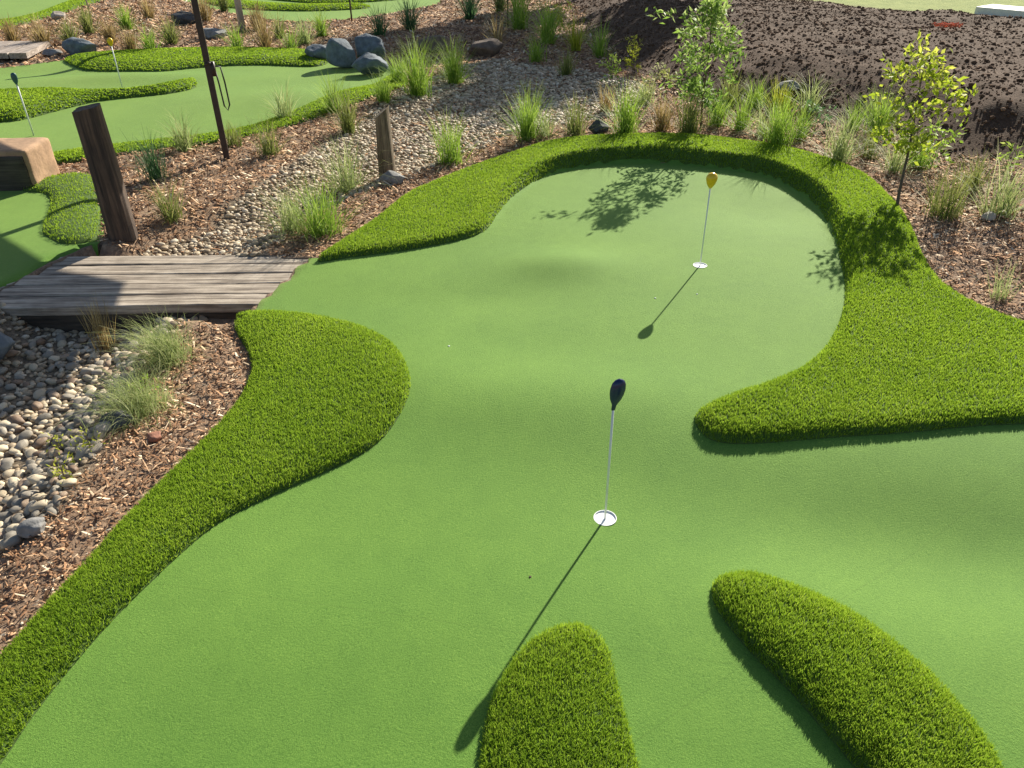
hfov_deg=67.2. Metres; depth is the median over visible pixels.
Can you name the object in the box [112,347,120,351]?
river pebble
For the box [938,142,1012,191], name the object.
grass plant
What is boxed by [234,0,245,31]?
grey post
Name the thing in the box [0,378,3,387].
river pebble
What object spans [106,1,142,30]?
grass plant
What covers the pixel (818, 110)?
shrub
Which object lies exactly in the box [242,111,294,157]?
grass plant
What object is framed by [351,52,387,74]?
boulder
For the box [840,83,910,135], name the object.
grass plant
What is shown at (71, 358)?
river pebble
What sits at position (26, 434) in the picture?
river pebble
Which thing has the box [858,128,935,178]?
grass plant
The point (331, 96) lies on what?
grass plant
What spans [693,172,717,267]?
hole pin
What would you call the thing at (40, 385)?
river pebble
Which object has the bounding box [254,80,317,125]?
grass plant
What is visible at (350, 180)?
grass plant
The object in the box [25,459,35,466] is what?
river pebble
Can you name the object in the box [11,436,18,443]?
river pebble
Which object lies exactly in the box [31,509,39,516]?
river pebble
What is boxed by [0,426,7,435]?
river pebble
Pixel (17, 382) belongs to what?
river pebble
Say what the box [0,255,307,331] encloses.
timber bridge
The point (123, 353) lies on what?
river pebble
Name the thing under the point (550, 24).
grass plant
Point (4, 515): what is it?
river pebble
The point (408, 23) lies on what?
grass plant
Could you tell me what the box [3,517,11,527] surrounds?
river pebble
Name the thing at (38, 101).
turf tongue
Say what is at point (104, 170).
timber post
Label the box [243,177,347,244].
grass plant
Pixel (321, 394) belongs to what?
turf fringe
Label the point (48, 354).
river pebble
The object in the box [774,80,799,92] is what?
rock
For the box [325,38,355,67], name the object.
boulder
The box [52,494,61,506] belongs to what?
river pebble
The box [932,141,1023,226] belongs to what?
grass plant
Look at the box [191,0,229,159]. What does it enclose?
steel post
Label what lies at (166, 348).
grass plant
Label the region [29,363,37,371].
river pebble
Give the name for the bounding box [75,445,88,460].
river pebble
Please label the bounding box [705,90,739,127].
grass plant
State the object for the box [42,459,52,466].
river pebble
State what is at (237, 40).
grass plant
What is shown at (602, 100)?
grass plant
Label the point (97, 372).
river pebble
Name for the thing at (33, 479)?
river pebble
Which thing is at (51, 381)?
river pebble
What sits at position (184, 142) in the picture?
grass plant
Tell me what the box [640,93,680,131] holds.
grass plant
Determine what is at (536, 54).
grass plant
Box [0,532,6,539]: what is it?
river pebble
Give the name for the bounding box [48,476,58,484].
river pebble
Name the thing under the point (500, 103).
creek gravel
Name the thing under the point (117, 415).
rock
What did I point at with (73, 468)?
river pebble
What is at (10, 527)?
river pebble
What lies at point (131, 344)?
river pebble
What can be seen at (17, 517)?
river pebble
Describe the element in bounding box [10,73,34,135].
hole pin
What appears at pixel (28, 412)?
river pebble
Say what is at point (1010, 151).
shrub
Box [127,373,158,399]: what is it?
shrub
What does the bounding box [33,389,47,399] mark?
river pebble
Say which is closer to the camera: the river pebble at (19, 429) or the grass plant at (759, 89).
the river pebble at (19, 429)
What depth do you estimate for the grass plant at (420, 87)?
11.62 m
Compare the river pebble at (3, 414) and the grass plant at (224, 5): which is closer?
the river pebble at (3, 414)
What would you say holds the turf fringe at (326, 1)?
on the putting green at (344, 14)
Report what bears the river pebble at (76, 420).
on the ground
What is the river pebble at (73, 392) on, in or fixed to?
on the ground
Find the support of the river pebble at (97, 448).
on the ground
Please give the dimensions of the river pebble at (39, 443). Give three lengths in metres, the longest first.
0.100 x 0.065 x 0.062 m
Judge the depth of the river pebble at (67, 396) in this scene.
5.17 m
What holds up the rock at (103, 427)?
on the ground
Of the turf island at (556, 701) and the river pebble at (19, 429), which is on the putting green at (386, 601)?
the turf island at (556, 701)
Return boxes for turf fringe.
[0,0,104,29]
[0,309,411,764]
[22,172,100,243]
[53,73,407,163]
[64,46,327,71]
[207,0,370,10]
[276,0,392,2]
[317,132,1023,443]
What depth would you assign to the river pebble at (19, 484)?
4.31 m
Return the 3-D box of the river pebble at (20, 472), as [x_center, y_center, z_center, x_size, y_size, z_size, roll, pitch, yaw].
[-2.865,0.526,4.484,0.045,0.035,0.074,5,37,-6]
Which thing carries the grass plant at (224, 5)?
on the ground
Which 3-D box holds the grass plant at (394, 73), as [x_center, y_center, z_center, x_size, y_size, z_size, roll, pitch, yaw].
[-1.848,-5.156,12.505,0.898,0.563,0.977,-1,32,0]
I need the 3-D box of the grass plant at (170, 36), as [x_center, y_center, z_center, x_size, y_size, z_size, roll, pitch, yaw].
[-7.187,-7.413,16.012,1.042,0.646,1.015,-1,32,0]
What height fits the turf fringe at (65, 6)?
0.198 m
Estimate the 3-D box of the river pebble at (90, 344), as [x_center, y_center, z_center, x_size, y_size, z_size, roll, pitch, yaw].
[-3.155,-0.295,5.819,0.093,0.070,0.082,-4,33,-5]
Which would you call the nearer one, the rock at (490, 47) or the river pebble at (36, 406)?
the river pebble at (36, 406)
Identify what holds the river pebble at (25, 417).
on the ground
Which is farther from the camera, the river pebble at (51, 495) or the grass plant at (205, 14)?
the grass plant at (205, 14)
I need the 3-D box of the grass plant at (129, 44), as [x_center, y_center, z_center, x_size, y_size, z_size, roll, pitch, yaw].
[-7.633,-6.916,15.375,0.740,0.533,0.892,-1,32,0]
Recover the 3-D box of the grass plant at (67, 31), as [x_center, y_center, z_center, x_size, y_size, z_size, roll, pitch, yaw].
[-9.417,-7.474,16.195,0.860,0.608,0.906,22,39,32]
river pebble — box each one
[0,367,7,374]
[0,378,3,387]
[0,402,7,409]
[0,412,7,417]
[0,420,11,427]
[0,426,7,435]
[0,441,9,444]
[0,444,8,451]
[0,461,12,471]
[0,490,7,497]
[0,511,12,521]
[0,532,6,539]
[1,458,14,463]
[1,496,12,504]
[1,534,22,549]
[2,407,13,413]
[2,469,14,478]
[3,395,15,400]
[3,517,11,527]
[4,531,16,540]
[5,350,18,357]
[5,383,16,389]
[5,523,18,531]
[6,423,17,430]
[6,494,20,507]
[7,477,19,488]
[8,434,15,440]
[8,448,20,454]
[9,415,25,424]
[9,505,22,513]
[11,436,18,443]
[11,498,23,506]
[12,380,22,384]
[12,513,24,523]
[14,375,24,379]
[15,427,24,432]
[15,439,28,451]
[15,469,24,477]
[17,480,24,490]
[19,430,32,440]
[20,498,29,507]
[21,490,38,498]
[22,396,31,401]
[22,414,29,419]
[22,480,31,486]
[24,350,35,355]
[24,410,33,414]
[24,500,36,515]
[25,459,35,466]
[26,449,37,457]
[26,463,37,472]
[26,474,45,484]
[28,341,36,348]
[28,413,37,419]
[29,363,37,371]
[29,499,47,511]
[31,401,42,410]
[31,493,46,501]
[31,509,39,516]
[32,467,43,474]
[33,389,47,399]
[33,437,47,448]
[33,451,41,456]
[35,413,51,423]
[36,338,45,345]
[36,382,45,387]
[38,396,45,401]
[38,409,48,413]
[38,432,49,438]
[38,481,48,490]
[39,419,47,425]
[42,351,54,358]
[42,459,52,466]
[44,503,53,510]
[45,388,57,393]
[45,426,52,432]
[46,507,58,515]
[47,379,56,384]
[47,467,57,476]
[48,355,60,361]
[48,365,55,371]
[48,391,59,397]
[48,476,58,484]
[49,404,60,411]
[49,446,62,457]
[49,458,60,466]
[49,485,59,493]
[49,491,58,498]
[52,399,61,405]
[52,438,58,446]
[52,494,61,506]
[53,413,61,417]
[53,432,65,437]
[54,424,64,430]
[54,450,62,456]
[56,334,65,341]
[56,479,64,486]
[57,340,66,347]
[57,363,65,368]
[58,427,67,432]
[59,439,68,449]
[59,491,68,498]
[60,354,69,358]
[61,478,76,486]
[62,393,75,400]
[62,453,69,460]
[63,412,73,421]
[64,447,75,453]
[64,458,74,463]
[65,362,80,370]
[65,390,76,394]
[65,422,75,428]
[66,378,76,384]
[66,383,74,389]
[67,356,77,361]
[68,435,78,446]
[68,465,77,472]
[69,351,80,356]
[69,429,78,435]
[72,398,81,408]
[72,410,86,418]
[72,472,81,477]
[73,344,82,348]
[73,414,82,423]
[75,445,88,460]
[76,435,86,442]
[78,337,87,342]
[80,368,94,375]
[81,397,89,404]
[81,418,94,428]
[83,374,92,382]
[84,385,94,390]
[84,387,95,396]
[84,452,95,458]
[88,340,99,347]
[88,443,104,453]
[89,352,100,359]
[91,369,102,375]
[93,429,105,439]
[94,360,103,365]
[98,385,108,391]
[99,355,110,359]
[104,360,112,367]
[104,370,112,376]
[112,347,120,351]
[114,354,119,362]
[118,340,129,348]
[119,351,131,356]
[119,373,131,383]
[124,366,133,371]
[125,341,136,350]
[126,361,136,367]
[129,353,139,361]
[162,317,173,323]
[166,321,179,328]
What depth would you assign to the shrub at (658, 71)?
11.85 m
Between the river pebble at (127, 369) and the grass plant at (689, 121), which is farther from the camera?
the grass plant at (689, 121)
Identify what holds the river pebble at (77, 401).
on the ground
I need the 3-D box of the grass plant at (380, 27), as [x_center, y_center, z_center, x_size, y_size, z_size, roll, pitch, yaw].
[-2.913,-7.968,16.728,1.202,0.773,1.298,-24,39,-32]
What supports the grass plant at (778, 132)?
on the ground
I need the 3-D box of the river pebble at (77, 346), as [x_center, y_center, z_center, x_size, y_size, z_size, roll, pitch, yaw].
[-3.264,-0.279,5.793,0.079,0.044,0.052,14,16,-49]
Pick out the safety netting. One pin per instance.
(944, 25)
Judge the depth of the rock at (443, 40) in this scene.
15.15 m
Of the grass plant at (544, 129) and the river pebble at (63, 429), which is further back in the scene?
the grass plant at (544, 129)
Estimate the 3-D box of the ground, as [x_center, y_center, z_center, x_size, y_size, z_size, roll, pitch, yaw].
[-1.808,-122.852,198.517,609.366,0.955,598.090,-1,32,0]
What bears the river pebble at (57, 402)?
on the ground
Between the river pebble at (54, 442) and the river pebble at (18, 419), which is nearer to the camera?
the river pebble at (54, 442)
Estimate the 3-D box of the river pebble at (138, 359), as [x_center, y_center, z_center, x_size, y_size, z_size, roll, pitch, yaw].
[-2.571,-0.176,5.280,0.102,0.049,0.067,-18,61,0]
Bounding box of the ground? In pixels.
[0,0,1023,653]
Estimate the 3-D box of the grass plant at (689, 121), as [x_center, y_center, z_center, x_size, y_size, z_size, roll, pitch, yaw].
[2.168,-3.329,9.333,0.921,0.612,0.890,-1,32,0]
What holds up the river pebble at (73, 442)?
on the ground
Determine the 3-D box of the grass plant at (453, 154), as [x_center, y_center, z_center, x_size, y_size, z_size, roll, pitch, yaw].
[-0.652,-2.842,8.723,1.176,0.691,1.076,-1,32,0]
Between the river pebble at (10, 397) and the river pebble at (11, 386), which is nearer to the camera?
the river pebble at (10, 397)
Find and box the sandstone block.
[0,137,59,190]
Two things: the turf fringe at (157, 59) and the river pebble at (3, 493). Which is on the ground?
the river pebble at (3, 493)
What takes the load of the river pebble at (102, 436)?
on the ground
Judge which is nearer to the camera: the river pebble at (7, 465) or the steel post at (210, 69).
the river pebble at (7, 465)
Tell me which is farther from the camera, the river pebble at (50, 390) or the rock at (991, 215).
the rock at (991, 215)
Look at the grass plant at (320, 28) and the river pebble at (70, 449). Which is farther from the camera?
the grass plant at (320, 28)
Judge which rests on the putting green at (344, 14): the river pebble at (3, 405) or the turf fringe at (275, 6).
the turf fringe at (275, 6)
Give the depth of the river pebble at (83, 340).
5.85 m
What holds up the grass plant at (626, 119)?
on the ground
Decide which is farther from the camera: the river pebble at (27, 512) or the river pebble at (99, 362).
the river pebble at (99, 362)
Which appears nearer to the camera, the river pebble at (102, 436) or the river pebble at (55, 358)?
the river pebble at (102, 436)
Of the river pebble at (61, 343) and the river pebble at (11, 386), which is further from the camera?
the river pebble at (61, 343)
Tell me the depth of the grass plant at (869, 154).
8.55 m
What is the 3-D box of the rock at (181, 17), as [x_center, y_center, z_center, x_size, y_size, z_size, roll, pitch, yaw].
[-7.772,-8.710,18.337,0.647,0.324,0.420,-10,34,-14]
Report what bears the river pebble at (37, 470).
on the ground
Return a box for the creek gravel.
[0,57,645,538]
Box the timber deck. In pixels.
[0,41,50,58]
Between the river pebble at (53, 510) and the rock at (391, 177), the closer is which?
the river pebble at (53, 510)
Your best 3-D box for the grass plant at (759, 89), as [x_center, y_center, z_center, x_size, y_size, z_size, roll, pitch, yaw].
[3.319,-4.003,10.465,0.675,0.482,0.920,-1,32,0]
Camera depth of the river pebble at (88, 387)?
5.22 m
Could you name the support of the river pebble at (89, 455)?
on the ground
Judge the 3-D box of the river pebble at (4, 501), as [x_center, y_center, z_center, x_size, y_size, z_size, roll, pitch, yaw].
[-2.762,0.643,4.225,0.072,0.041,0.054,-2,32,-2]
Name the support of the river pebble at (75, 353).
on the ground
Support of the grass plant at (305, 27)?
on the ground
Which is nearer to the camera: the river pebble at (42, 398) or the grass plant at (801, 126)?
the river pebble at (42, 398)
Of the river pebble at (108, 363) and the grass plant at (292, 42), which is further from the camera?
the grass plant at (292, 42)
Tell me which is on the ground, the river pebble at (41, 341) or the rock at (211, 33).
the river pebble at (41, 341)
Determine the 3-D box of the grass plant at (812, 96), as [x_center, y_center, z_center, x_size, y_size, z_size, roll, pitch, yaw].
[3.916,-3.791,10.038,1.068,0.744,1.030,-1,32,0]
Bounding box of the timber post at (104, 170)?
[72,103,137,241]
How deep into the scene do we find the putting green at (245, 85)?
11.80 m
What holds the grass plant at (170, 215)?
on the ground
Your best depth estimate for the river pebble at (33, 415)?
5.00 m
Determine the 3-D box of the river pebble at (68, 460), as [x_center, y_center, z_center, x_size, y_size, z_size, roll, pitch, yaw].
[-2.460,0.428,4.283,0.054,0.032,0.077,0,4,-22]
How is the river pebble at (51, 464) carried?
on the ground
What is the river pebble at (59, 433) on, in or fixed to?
on the ground
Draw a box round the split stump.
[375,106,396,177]
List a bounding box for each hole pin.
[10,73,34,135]
[107,38,122,87]
[594,379,625,525]
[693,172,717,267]
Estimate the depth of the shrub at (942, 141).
8.03 m
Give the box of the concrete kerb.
[974,4,1023,18]
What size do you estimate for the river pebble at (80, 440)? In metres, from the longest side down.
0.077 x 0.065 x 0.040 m
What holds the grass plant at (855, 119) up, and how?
on the ground
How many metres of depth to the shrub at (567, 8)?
15.73 m
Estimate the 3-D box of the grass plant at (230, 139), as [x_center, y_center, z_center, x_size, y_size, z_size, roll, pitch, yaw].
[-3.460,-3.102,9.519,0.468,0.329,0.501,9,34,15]
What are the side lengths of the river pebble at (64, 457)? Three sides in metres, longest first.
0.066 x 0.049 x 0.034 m
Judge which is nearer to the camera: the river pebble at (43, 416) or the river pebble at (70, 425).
the river pebble at (70, 425)
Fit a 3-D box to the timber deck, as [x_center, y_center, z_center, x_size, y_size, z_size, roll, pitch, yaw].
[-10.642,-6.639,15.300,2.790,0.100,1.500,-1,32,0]
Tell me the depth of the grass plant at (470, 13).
19.04 m
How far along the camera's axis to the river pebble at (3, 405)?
5.11 m
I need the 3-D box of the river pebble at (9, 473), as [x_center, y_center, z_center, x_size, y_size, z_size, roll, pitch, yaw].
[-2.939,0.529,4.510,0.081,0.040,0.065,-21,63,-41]
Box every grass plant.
[0,12,28,40]
[13,11,55,46]
[45,353,187,449]
[50,16,85,41]
[66,4,103,34]
[76,291,118,355]
[84,307,208,387]
[91,15,120,44]
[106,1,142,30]
[112,23,141,49]
[115,124,209,181]
[118,22,171,48]
[135,176,196,225]
[137,0,164,19]
[152,11,183,45]
[154,108,211,151]
[185,0,219,20]
[207,0,234,11]
[212,119,253,147]
[218,20,254,46]
[233,0,267,30]
[239,7,282,47]
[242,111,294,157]
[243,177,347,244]
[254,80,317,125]
[257,170,379,243]
[266,11,285,38]
[274,17,308,47]
[280,13,323,44]
[283,119,403,201]
[305,3,343,37]
[306,69,358,113]
[316,80,379,135]
[350,2,397,36]
[354,67,410,103]
[372,31,472,97]
[380,50,418,81]
[381,0,434,30]
[412,105,489,170]
[424,32,492,84]
[445,0,491,19]
[464,10,515,48]
[476,0,544,30]
[485,0,513,11]
[485,81,561,142]
[514,96,572,138]
[516,0,579,44]
[518,30,552,62]
[547,8,598,50]
[548,90,602,136]
[553,45,583,75]
[572,16,623,58]
[582,74,660,133]
[585,80,620,112]
[627,75,659,106]
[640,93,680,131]
[661,86,722,136]
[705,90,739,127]
[710,64,753,107]
[713,86,771,132]
[734,97,795,145]
[737,73,777,112]
[746,85,831,151]
[750,75,809,112]
[779,99,838,142]
[780,68,840,113]
[796,101,879,164]
[820,93,872,133]
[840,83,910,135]
[850,130,896,160]
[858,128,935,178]
[892,122,953,172]
[906,155,1001,221]
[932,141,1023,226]
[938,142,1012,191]
[976,258,1023,302]
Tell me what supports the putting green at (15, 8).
on the ground
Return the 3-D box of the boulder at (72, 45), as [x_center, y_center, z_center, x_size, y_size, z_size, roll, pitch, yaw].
[-8.538,-6.634,15.203,0.664,0.392,0.374,-1,32,0]
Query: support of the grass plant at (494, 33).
on the ground
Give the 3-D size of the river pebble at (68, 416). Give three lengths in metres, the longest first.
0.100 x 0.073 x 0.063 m
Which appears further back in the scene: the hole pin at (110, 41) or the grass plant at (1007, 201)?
the hole pin at (110, 41)
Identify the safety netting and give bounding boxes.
[932,22,963,27]
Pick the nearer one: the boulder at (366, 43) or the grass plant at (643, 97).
the grass plant at (643, 97)
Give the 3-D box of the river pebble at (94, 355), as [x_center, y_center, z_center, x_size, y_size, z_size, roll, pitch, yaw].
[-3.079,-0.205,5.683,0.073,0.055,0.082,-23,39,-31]
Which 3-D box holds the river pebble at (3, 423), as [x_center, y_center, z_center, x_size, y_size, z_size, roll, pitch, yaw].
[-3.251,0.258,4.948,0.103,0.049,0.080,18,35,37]
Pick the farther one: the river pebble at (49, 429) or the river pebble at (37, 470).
the river pebble at (49, 429)
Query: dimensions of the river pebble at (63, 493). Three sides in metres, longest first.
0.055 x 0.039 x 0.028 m
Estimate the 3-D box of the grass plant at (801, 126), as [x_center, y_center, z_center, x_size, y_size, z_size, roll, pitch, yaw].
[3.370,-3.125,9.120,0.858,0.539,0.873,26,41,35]
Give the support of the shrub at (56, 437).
on the river pebble at (56, 453)
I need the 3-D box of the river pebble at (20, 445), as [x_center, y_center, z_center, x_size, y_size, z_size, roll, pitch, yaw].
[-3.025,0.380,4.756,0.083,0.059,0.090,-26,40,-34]
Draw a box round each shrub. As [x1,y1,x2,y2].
[41,432,68,452]
[46,451,80,478]
[68,427,104,456]
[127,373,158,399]
[543,0,576,37]
[596,53,622,84]
[623,34,642,70]
[642,65,681,108]
[648,62,665,81]
[802,99,836,127]
[917,116,964,169]
[997,141,1023,173]
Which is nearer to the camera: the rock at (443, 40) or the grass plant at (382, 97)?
the grass plant at (382, 97)
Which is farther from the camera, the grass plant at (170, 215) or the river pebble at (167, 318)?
the grass plant at (170, 215)
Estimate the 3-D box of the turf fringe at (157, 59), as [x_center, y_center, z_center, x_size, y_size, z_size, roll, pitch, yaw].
[-6.005,-6.179,14.659,5.166,0.254,2.094,-1,32,0]
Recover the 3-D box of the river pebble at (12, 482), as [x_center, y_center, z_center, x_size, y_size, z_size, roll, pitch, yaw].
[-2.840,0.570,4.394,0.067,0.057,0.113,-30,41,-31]
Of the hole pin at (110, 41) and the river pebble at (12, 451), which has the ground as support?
the river pebble at (12, 451)
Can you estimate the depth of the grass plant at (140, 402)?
4.59 m
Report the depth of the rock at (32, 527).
3.73 m
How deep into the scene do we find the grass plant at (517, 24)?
16.87 m
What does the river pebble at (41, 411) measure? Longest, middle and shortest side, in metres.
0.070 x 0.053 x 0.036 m
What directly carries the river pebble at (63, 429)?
on the ground
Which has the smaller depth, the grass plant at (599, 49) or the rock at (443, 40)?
the grass plant at (599, 49)
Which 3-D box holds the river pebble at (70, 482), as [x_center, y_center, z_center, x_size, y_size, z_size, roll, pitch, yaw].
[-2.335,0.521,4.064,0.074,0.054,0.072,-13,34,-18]
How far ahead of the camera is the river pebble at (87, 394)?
5.14 m
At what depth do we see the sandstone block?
8.15 m
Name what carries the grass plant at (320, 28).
on the ground
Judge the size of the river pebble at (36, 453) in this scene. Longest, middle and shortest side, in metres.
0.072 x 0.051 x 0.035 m
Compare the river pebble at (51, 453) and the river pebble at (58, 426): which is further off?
the river pebble at (58, 426)
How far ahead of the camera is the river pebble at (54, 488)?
4.03 m
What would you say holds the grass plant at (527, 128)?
on the ground
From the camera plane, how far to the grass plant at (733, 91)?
10.57 m
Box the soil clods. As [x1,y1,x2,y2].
[567,0,1023,163]
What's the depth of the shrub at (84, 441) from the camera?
4.28 m
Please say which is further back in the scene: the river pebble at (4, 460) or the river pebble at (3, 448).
the river pebble at (3, 448)
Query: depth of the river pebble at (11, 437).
4.82 m
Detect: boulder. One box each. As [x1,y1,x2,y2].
[0,332,15,360]
[61,37,96,54]
[304,44,325,58]
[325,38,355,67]
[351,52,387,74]
[354,33,385,58]
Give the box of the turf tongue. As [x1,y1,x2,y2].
[0,77,197,121]
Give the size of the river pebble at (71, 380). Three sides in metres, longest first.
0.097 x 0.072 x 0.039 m
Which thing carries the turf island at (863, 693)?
on the putting green at (386, 601)
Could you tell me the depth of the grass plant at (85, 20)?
17.21 m
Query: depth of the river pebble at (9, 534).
3.78 m
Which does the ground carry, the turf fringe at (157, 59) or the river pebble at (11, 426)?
the river pebble at (11, 426)
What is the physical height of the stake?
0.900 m
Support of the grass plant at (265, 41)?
on the ground
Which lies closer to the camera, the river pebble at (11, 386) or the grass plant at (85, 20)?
the river pebble at (11, 386)
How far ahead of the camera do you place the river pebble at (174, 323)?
5.56 m
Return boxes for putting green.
[0,0,67,18]
[0,60,395,151]
[0,159,1023,767]
[0,191,103,286]
[184,0,439,21]
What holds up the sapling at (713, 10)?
on the ground
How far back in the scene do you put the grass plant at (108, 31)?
16.12 m
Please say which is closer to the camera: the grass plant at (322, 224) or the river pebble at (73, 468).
the river pebble at (73, 468)
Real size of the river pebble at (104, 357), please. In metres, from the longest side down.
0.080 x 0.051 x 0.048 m
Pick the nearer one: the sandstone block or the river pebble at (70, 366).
the river pebble at (70, 366)
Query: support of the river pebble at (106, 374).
on the ground
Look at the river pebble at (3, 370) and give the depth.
5.45 m
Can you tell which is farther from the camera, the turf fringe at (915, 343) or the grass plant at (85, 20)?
the grass plant at (85, 20)
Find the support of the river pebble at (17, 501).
on the ground
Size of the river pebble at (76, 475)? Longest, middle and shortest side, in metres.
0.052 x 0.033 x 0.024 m
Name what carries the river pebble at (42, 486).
on the ground
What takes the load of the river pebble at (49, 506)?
on the ground
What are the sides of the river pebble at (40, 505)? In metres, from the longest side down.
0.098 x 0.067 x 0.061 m
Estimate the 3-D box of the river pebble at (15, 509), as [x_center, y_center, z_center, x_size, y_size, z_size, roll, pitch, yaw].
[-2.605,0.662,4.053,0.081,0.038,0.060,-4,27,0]
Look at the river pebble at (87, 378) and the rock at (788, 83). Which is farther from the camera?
the rock at (788, 83)
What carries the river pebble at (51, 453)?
on the ground
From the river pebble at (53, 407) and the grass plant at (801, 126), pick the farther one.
the grass plant at (801, 126)
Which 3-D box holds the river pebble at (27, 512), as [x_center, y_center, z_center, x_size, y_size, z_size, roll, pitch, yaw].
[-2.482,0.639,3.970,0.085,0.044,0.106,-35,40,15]
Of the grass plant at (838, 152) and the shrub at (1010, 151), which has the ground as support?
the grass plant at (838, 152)
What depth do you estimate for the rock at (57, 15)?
19.72 m
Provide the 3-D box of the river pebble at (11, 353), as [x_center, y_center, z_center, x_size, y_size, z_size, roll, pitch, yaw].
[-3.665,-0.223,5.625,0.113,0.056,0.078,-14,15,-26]
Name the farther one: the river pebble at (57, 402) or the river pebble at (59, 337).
the river pebble at (59, 337)
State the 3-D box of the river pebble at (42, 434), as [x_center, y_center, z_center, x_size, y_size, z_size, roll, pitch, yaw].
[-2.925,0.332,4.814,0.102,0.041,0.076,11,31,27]
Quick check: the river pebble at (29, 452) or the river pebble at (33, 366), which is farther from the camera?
the river pebble at (33, 366)
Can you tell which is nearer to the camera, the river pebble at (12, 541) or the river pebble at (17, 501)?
the river pebble at (12, 541)
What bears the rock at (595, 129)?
on the ground
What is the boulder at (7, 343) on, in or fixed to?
on the ground
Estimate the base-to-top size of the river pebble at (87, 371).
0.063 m
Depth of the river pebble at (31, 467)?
4.47 m
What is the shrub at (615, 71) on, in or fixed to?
on the ground
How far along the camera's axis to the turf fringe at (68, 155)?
10.18 m
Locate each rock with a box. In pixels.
[16,517,45,537]
[42,49,62,55]
[51,11,65,19]
[95,421,110,431]
[99,410,133,429]
[147,431,160,442]
[171,11,194,24]
[203,28,226,38]
[379,170,404,184]
[417,35,451,52]
[468,38,502,56]
[588,119,608,134]
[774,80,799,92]
[981,211,995,221]
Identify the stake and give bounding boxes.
[349,0,352,21]
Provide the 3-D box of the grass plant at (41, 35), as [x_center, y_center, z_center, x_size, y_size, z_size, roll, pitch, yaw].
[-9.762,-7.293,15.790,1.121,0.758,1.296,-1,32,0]
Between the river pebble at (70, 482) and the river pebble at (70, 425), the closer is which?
the river pebble at (70, 482)
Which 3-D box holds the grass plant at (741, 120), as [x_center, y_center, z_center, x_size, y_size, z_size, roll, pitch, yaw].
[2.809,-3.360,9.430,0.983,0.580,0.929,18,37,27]
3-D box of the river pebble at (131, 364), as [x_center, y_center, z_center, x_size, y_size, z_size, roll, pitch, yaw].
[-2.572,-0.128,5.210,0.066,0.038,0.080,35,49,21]
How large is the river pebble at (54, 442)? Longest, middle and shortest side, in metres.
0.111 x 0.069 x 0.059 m
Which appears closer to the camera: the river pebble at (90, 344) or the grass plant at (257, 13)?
the river pebble at (90, 344)
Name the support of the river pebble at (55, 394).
on the ground
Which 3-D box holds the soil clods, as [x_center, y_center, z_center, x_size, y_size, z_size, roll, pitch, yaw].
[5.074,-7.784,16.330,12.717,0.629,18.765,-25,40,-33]
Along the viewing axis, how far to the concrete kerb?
18.21 m
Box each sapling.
[645,0,746,127]
[863,30,978,205]
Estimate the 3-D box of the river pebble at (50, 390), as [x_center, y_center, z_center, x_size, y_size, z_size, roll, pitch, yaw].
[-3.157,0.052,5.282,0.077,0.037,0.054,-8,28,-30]
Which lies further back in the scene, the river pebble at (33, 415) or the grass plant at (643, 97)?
the grass plant at (643, 97)
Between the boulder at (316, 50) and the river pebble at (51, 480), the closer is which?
the river pebble at (51, 480)
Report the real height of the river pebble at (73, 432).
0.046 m
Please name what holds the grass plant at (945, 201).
on the ground
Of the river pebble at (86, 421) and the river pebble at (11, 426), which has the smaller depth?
the river pebble at (86, 421)
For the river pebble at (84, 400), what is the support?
on the ground
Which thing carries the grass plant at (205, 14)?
on the ground
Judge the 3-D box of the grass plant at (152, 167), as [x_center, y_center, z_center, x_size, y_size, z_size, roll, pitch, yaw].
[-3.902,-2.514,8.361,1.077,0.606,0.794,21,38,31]
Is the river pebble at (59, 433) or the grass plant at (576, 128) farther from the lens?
the grass plant at (576, 128)
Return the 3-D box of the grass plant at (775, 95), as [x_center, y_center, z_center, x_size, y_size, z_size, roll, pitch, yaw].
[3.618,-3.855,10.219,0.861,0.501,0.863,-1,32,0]
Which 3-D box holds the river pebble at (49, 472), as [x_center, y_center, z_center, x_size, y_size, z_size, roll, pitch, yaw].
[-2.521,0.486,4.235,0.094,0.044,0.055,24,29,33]
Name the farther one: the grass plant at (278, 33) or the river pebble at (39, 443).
the grass plant at (278, 33)
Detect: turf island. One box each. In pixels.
[477,620,641,767]
[710,568,1004,767]
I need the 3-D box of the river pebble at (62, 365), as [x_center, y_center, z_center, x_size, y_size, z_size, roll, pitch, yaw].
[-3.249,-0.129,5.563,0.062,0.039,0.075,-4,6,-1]
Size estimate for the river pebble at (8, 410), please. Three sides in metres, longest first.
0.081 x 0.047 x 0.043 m
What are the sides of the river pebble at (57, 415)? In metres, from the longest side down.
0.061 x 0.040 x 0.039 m
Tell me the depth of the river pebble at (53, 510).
3.87 m
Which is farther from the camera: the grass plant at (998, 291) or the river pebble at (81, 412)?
the grass plant at (998, 291)
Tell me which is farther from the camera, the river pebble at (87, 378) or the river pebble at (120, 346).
the river pebble at (120, 346)
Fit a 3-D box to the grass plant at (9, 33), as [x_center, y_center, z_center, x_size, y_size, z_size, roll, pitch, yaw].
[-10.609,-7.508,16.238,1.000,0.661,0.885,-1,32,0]
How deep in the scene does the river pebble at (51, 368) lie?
5.51 m

